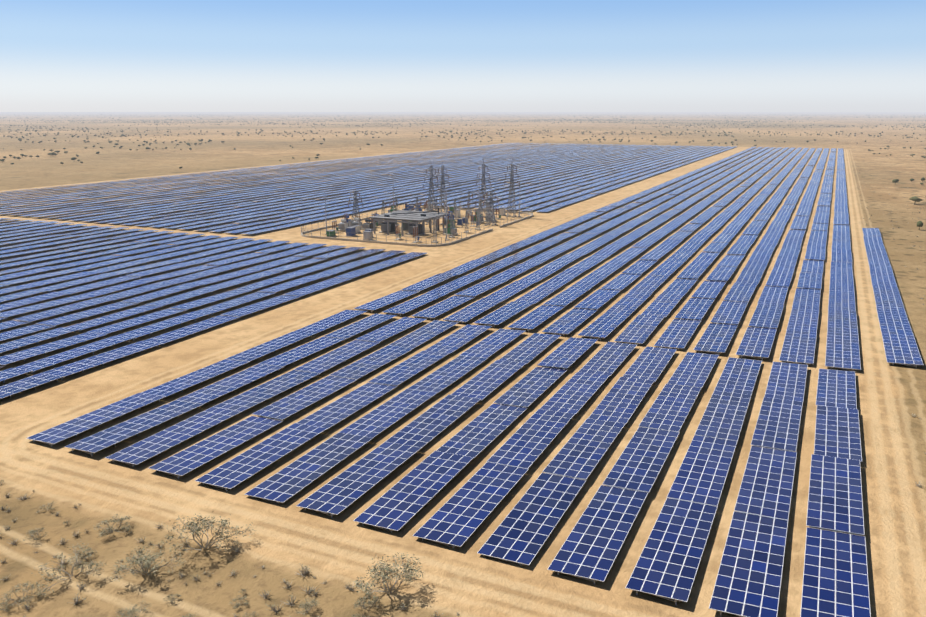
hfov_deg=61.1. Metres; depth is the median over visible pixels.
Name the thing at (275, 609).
shrub
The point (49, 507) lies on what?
desert shrub
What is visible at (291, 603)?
shrub
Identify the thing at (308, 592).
shrub
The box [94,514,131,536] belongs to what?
desert shrub
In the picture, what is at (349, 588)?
dry grass tuft
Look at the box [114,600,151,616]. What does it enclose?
desert shrub
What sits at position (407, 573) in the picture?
desert shrub
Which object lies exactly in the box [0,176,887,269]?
solar array
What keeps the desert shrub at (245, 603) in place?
on the desert ground
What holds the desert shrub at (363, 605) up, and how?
on the desert ground
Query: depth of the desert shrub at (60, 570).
59.03 m
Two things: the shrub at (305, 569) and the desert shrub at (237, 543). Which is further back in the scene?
the desert shrub at (237, 543)
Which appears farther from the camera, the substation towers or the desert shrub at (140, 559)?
the substation towers
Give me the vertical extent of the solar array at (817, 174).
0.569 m
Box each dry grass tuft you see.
[22,603,34,610]
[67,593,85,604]
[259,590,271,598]
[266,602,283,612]
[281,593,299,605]
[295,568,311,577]
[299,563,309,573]
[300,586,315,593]
[345,582,355,590]
[399,602,410,609]
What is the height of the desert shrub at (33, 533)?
1.006 m
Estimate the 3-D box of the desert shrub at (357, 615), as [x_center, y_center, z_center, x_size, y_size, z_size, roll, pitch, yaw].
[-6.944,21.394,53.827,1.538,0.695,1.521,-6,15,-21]
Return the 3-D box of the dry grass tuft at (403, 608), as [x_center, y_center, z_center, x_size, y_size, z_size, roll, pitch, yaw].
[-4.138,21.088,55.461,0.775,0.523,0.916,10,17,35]
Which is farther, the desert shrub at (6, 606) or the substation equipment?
the substation equipment
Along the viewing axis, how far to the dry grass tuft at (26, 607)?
55.46 m
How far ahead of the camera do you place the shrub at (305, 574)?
59.51 m
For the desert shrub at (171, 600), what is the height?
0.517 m
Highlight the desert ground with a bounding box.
[0,112,925,616]
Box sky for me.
[0,0,925,111]
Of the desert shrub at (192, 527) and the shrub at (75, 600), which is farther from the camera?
the desert shrub at (192, 527)
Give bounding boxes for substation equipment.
[326,191,505,242]
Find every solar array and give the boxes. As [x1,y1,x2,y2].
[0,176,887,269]
[0,243,922,616]
[76,143,845,184]
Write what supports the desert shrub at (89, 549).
on the desert ground
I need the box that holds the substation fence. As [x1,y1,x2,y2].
[301,202,532,246]
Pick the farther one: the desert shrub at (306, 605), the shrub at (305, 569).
the shrub at (305, 569)
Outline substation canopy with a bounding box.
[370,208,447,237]
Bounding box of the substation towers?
[322,159,522,240]
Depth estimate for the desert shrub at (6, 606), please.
55.13 m
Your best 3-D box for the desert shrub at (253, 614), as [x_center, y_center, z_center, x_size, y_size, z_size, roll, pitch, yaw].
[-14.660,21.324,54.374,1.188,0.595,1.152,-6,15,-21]
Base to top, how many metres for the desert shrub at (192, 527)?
2.957 m
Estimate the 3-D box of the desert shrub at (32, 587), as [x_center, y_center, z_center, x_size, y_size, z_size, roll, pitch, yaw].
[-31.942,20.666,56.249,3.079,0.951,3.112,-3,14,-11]
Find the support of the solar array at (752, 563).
on the desert ground
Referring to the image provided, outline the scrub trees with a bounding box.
[0,114,925,229]
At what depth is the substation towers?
252.39 m
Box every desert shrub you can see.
[0,580,42,608]
[0,603,15,611]
[22,527,47,541]
[31,540,105,597]
[36,500,55,512]
[80,548,96,559]
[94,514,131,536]
[108,545,184,582]
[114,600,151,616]
[161,513,254,553]
[162,594,181,603]
[223,538,242,552]
[230,595,248,608]
[242,611,258,616]
[296,597,319,616]
[350,613,369,616]
[352,552,424,598]
[353,593,383,609]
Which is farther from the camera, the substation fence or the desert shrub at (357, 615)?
the substation fence

